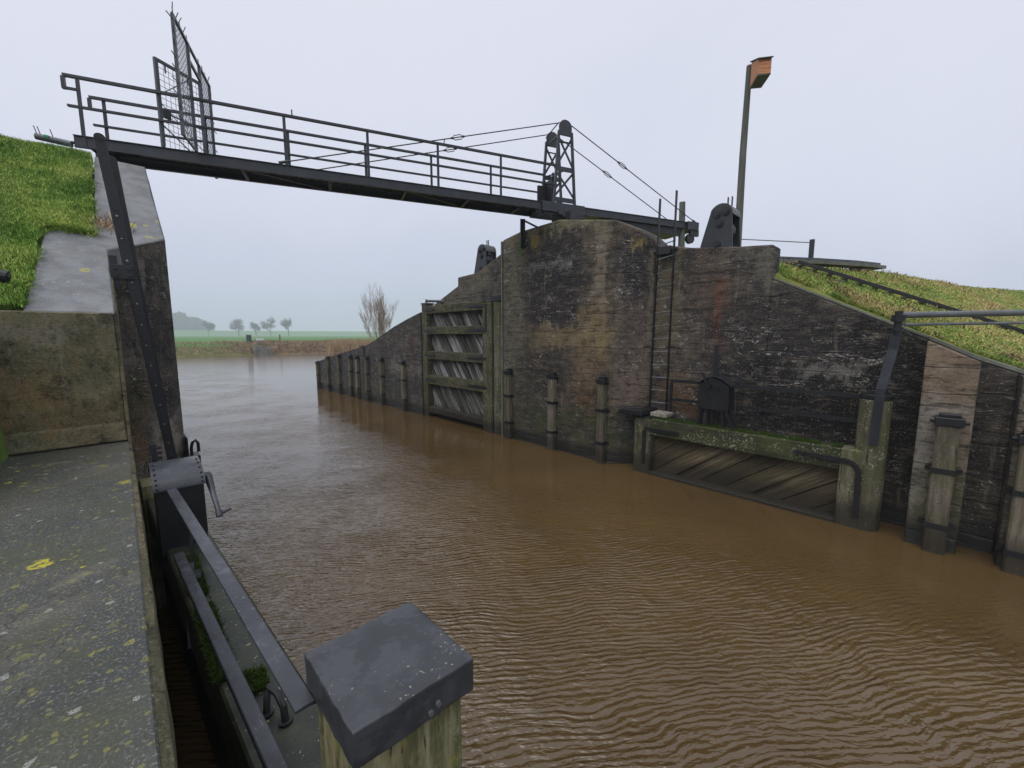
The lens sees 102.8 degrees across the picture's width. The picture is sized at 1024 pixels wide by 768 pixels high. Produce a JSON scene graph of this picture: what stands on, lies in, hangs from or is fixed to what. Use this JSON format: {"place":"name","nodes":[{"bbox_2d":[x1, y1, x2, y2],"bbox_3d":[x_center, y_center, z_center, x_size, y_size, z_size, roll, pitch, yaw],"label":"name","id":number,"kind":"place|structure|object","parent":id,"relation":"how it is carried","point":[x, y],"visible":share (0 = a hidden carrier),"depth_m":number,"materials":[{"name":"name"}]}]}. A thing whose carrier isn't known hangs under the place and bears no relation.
{"place":"outdoors","nodes":[
{"label":"outdoors","id":0,"kind":"place"},
{"bbox_2d":[0,136,92,463],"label":"dyke","id":1,"kind":"structure","parent":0,"point":[4,455],"depth_m":5.58,"materials":[{"name":"green plant"}]},
{"bbox_2d":[0,133,94,306],"bbox_3d":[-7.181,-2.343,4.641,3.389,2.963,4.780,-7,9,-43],"label":"grass tufts","id":2,"kind":"object","parent":1,"relation":"on","point":[61,189],"visible":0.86,"depth_m":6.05,"materials":[{"name":"green plant"}]},
{"bbox_2d":[33,125,74,147],"bbox_3d":[-7.628,-4.118,6.812,0.476,0.251,0.110,-3,7,-24],"label":"pipe","id":3,"kind":"object","parent":2,"relation":"on","point":[48,138],"visible":0.98,"depth_m":6.78,"materials":[{"name":"grey metal"}]},
{"bbox_2d":[0,253,177,767],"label":"concrete platform","id":4,"kind":"structure","parent":1,"relation":"on","point":[82,679],"depth_m":1.71,"materials":[{"name":"grey concrete"}]},
{"bbox_2d":[0,157,185,484],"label":"wing wall","id":5,"kind":"structure","parent":1,"relation":"on","point":[60,383],"depth_m":4.44,"materials":[{"name":"grey concrete"}]},
{"bbox_2d":[0,269,10,285],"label":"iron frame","id":6,"kind":"object","parent":5,"relation":"attached to","point":[5,275],"visible":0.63,"depth_m":4.08,"materials":[{"name":"metal"}]},
{"bbox_2d":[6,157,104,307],"bbox_3d":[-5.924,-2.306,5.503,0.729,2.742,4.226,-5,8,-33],"label":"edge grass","id":7,"kind":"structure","parent":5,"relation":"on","point":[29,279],"depth_m":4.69,"materials":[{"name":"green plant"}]},
{"bbox_2d":[19,217,104,237],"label":"corner grass","id":8,"kind":"structure","parent":5,"relation":"on","point":[86,231],"depth_m":5.32,"materials":[{"name":"green plant"}]},
{"bbox_2d":[78,209,135,234],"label":"straw litter","id":9,"kind":"object","parent":5,"relation":"on","point":[107,222],"visible":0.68,"depth_m":5.71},
{"bbox_2d":[93,133,176,459],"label":"steel beam","id":10,"kind":"structure","parent":5,"relation":"attached to","point":[128,270],"depth_m":5.13,"materials":[{"name":"black metal"}]},
{"bbox_2d":[184,434,207,529],"bbox_3d":[-5.105,2.111,6.661,0.187,2.620,0.350,-7,9,-43],"label":"gate anchor hook","id":11,"kind":"object","parent":5,"relation":"attached to","point":[191,453],"visible":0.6,"depth_m":6.50,"materials":[{"name":"black paint"}]},
{"bbox_2d":[138,477,472,767],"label":"lock gate","id":12,"kind":"structure","parent":5,"relation":"attached to","point":[389,689],"depth_m":1.68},
{"bbox_2d":[148,444,231,576],"bbox_3d":[-2.987,1.121,3.787,0.498,1.030,1.031,-7,9,-43],"label":"sluice winch","id":13,"kind":"object","parent":12,"relation":"on","point":[187,477],"visible":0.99,"depth_m":3.59,"materials":[{"name":"black paint"}]},
{"bbox_2d":[174,330,385,356],"bbox_3d":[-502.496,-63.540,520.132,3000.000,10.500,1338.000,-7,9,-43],"label":"ground","id":14,"kind":"structure","parent":0,"point":[190,336],"depth_m":207.67,"materials":[{"name":"green plant"}]},
{"bbox_2d":[172,311,214,330],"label":"woodland","id":15,"kind":"object","parent":14,"relation":"on","point":[182,321],"visible":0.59,"depth_m":629.01,"materials":[{"name":"grey"}]},
{"bbox_2d":[201,320,215,335],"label":"bare tree","id":16,"kind":"object","parent":14,"relation":"on","point":[208,325],"visible":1,"depth_m":450.57,"materials":[{"name":"grey plant"}]},
{"bbox_2d":[229,318,243,335],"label":"bare tree","id":17,"kind":"object","parent":14,"relation":"on","point":[237,322],"visible":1,"depth_m":432.32,"materials":[{"name":"grey plant"}]},
{"bbox_2d":[246,335,251,341],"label":"cabinet","id":18,"kind":"object","parent":14,"relation":"on","point":[248,338],"visible":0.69,"depth_m":69.74,"materials":[{"name":"teal"}]},
{"bbox_2d":[249,322,261,335],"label":"bare tree","id":19,"kind":"object","parent":14,"relation":"on","point":[254,326],"visible":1,"depth_m":446.25,"materials":[{"name":"grey plant"}]},
{"bbox_2d":[252,338,273,354],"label":"outfall","id":20,"kind":"object","parent":14,"relation":"on","point":[263,350],"visible":0.96,"depth_m":66.20,"materials":[{"name":"grey concrete"}]},
{"bbox_2d":[258,318,276,335],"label":"bare tree","id":21,"kind":"object","parent":14,"relation":"on","point":[266,325],"visible":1,"depth_m":449.26,"materials":[{"name":"grey plant"}]},
{"bbox_2d":[175,340,373,354],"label":"bank grass","id":22,"kind":"structure","parent":14,"relation":"on","point":[282,345],"depth_m":69.44,"materials":[{"name":"plant"}]},
{"bbox_2d":[279,317,291,335],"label":"bare tree","id":23,"kind":"object","parent":14,"relation":"on","point":[286,323],"visible":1,"depth_m":452.79,"materials":[{"name":"grey plant"}]},
{"bbox_2d":[325,337,372,356],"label":"reed bed","id":24,"kind":"object","parent":14,"relation":"on","point":[333,347],"visible":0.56,"depth_m":52.41,"materials":[{"name":"plant"}]},
{"bbox_2d":[357,280,397,339],"bbox_3d":[-10.932,-5.058,33.133,3.038,6.572,3.889,3,7,22],"label":"bare shrub","id":25,"kind":"object","parent":14,"relation":"on","point":[381,320],"visible":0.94,"depth_m":32.72,"materials":[{"name":"brown plant"}]},
{"bbox_2d":[0,0,1023,331],"label":"sky","id":26,"kind":"structure","parent":0,"point":[890,133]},
{"bbox_2d":[156,353,1023,767],"bbox_3d":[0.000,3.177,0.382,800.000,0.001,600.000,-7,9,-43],"label":"water","id":27,"kind":"structure","parent":0,"point":[586,613],"depth_m":5.07,"materials":[{"name":"brown liquid"}]},
{"bbox_2d":[319,312,435,414],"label":"wing wall","id":28,"kind":"structure","parent":27,"relation":"in","point":[394,346],"depth_m":17.94,"materials":[{"name":"brick"}]},
{"bbox_2d":[315,361,320,388],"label":"fender post","id":29,"kind":"object","parent":28,"relation":"attached to","point":[317,363],"visible":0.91,"depth_m":24.48,"materials":[{"name":"brown wood"}]},
{"bbox_2d":[325,356,331,390],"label":"fender post","id":30,"kind":"object","parent":28,"relation":"attached to","point":[328,372],"visible":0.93,"depth_m":23.23,"materials":[{"name":"brown wood"}]},
{"bbox_2d":[335,354,342,393],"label":"fender post","id":31,"kind":"object","parent":28,"relation":"attached to","point":[339,373],"visible":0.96,"depth_m":22.08,"materials":[{"name":"brown wood"}]},
{"bbox_2d":[347,355,353,396],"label":"fender post","id":32,"kind":"object","parent":28,"relation":"attached to","point":[350,375],"visible":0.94,"depth_m":21.01,"materials":[{"name":"brown wood"}]},
{"bbox_2d":[354,355,360,398],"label":"fender post","id":33,"kind":"object","parent":28,"relation":"attached to","point":[357,378],"visible":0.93,"depth_m":20.40,"materials":[{"name":"brown wood"}]},
{"bbox_2d":[363,356,370,401],"bbox_3d":[-6.981,0.358,19.744,0.199,3.380,0.360,-7,9,-43],"label":"fender post","id":34,"kind":"object","parent":28,"relation":"attached to","point":[367,376],"visible":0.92,"depth_m":19.61,"materials":[{"name":"brown wood"}]},
{"bbox_2d":[377,358,385,405],"bbox_3d":[-5.936,0.488,18.662,0.199,3.380,0.360,-7,9,-43],"label":"fender post","id":35,"kind":"object","parent":28,"relation":"attached to","point":[381,376],"visible":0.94,"depth_m":18.53,"materials":[{"name":"brown wood"}]},
{"bbox_2d":[399,360,407,410],"bbox_3d":[-4.566,0.673,17.245,0.199,3.350,0.360,-7,9,-43],"label":"fender post","id":36,"kind":"object","parent":28,"relation":"attached to","point":[403,380],"visible":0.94,"depth_m":17.11,"materials":[{"name":"black paint"}]},
{"bbox_2d":[501,220,666,463],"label":"brick pier","id":37,"kind":"structure","parent":27,"relation":"in","point":[577,302],"depth_m":10.59,"materials":[{"name":"brick"}]},
{"bbox_2d":[60,2,698,243],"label":"swing bridge","id":38,"kind":"structure","parent":37,"relation":"on","point":[286,173],"depth_m":8.90,"materials":[{"name":"metal"}]},
{"bbox_2d":[503,368,513,438],"bbox_3d":[-0.115,1.208,12.663,0.199,3.380,0.360,-7,9,-43],"label":"fender post","id":39,"kind":"object","parent":37,"relation":"attached to","point":[508,396],"visible":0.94,"depth_m":12.52,"materials":[{"name":"black paint"}]},
{"bbox_2d":[520,219,537,247],"bbox_3d":[0.460,-4.278,11.500,0.581,0.792,0.125,6,9,39],"label":"bridge support bracket","id":40,"kind":"object","parent":37,"relation":"attached to","point":[523,233],"visible":1,"depth_m":11.60,"materials":[{"name":"black metal"}]},
{"bbox_2d":[546,372,558,450],"bbox_3d":[1.096,1.359,11.409,0.199,3.380,0.360,-7,9,-43],"label":"fender post","id":41,"kind":"object","parent":37,"relation":"attached to","point":[551,402],"visible":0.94,"depth_m":11.28,"materials":[{"name":"black paint"}]},
{"bbox_2d":[595,376,608,463],"bbox_3d":[2.218,1.498,10.248,0.199,3.380,0.360,-7,9,-43],"label":"fender post","id":42,"kind":"object","parent":37,"relation":"attached to","point":[601,409],"visible":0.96,"depth_m":10.11,"materials":[{"name":"black paint"}]},
{"bbox_2d":[619,379,894,531],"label":"lock gate","id":43,"kind":"structure","parent":37,"relation":"attached to","point":[854,492],"depth_m":7.70,"materials":[{"name":"black paint"}]},
{"bbox_2d":[690,346,736,429],"bbox_3d":[4.147,0.064,8.346,0.573,1.678,0.815,-7,9,-43],"label":"sluice winch","id":44,"kind":"object","parent":43,"relation":"on","point":[716,392],"visible":1,"depth_m":8.34,"materials":[{"name":"metal"}]},
{"bbox_2d":[868,310,1023,445],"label":"gate push arm","id":45,"kind":"object","parent":43,"relation":"attached to","point":[898,318],"visible":1,"depth_m":6.21},
{"bbox_2d":[651,245,928,526],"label":"brick wall","id":46,"kind":"structure","parent":27,"relation":"in","point":[749,315],"depth_m":7.96,"materials":[{"name":"brick"}]},
{"bbox_2d":[649,190,677,410],"bbox_3d":[3.470,-1.792,9.386,0.315,4.883,0.556,-7,9,-43],"label":"steel ladder","id":47,"kind":"object","parent":46,"relation":"attached to","point":[668,251],"visible":0.98,"depth_m":9.30,"materials":[{"name":"metal"}]},
{"bbox_2d":[700,196,740,247],"bbox_3d":[4.462,-3.393,8.752,0.530,1.090,0.690,-7,9,-43],"label":"cable sheave housing","id":48,"kind":"object","parent":46,"relation":"on","point":[723,227],"visible":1,"depth_m":8.57,"materials":[{"name":"metal"}]},
{"bbox_2d":[904,336,1023,566],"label":"buttress wall","id":49,"kind":"structure","parent":27,"relation":"in","point":[985,399],"depth_m":5.94,"materials":[{"name":"concrete"}]},
{"bbox_2d":[918,412,969,555],"bbox_3d":[6.266,2.055,6.034,0.199,3.280,0.400,-7,9,-43],"label":"fender post","id":50,"kind":"object","parent":49,"relation":"attached to","point":[944,471],"visible":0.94,"depth_m":5.91,"materials":[{"name":"black paint"}]},
{"bbox_2d":[995,430,1023,576],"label":"fender post","id":51,"kind":"object","parent":49,"relation":"attached to","point":[1012,549],"visible":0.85,"depth_m":5.44,"materials":[{"name":"black paint"}]},
{"bbox_2d":[775,267,1023,373],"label":"dyke","id":52,"kind":"structure","parent":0,"point":[778,275],"depth_m":8.05,"materials":[{"name":"green plant"}]},
{"bbox_2d":[435,255,500,411],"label":"brick wall","id":53,"kind":"structure","parent":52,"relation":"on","point":[484,284],"depth_m":14.28,"materials":[{"name":"brick"}]},
{"bbox_2d":[421,294,500,434],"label":"lock gate","id":54,"kind":"structure","parent":53,"relation":"attached to","point":[444,390],"depth_m":14.43,"materials":[{"name":"grey wood"}]},
{"bbox_2d":[474,240,495,272],"bbox_3d":[-0.950,-4.444,14.310,0.530,1.090,0.690,-7,9,-43],"label":"cable sheave housing","id":55,"kind":"object","parent":53,"relation":"on","point":[486,254],"visible":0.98,"depth_m":14.13,"materials":[{"name":"metal"}]},
{"bbox_2d":[678,201,684,246],"bbox_3d":[5.319,-4.447,12.788,0.220,2.385,0.250,-7,9,-43],"label":"short wooden post","id":56,"kind":"object","parent":52,"relation":"on","point":[681,239],"visible":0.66,"depth_m":12.67,"materials":[{"name":"grey wood"}]},
{"bbox_2d":[736,64,750,245],"bbox_3d":[6.198,-5.693,11.000,0.205,5.282,0.205,-7,9,-43],"label":"wooden pole","id":57,"kind":"object","parent":52,"relation":"on","point":[742,162],"visible":0.63,"depth_m":10.90,"materials":[{"name":"grey wood"}]},
{"bbox_2d":[750,56,773,88],"bbox_3d":[6.233,-7.954,10.250,0.341,0.690,0.668,1,7,11],"label":"nest box","id":58,"kind":"object","parent":57,"relation":"attached to","point":[760,70],"visible":1,"depth_m":10.08,"materials":[{"name":"brown wood"}]},
{"bbox_2d":[740,239,885,269],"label":"roller track","id":59,"kind":"structure","parent":52,"relation":"on","point":[838,263],"depth_m":10.61,"materials":[{"name":"grey metal"}]},
{"bbox_2d":[778,261,1023,365],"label":"dyke grass","id":60,"kind":"structure","parent":52,"relation":"on","point":[878,280],"depth_m":8.33,"materials":[{"name":"green plant"}]},
{"bbox_2d":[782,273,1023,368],"bbox_3d":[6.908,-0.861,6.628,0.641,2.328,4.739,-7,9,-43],"label":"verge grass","id":61,"kind":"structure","parent":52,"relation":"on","point":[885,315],"depth_m":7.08,"materials":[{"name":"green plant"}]},
{"bbox_2d":[790,260,1023,333],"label":"toothed track","id":62,"kind":"structure","parent":52,"relation":"on","point":[801,264],"depth_m":8.35,"materials":[{"name":"black metal"}]}
]}

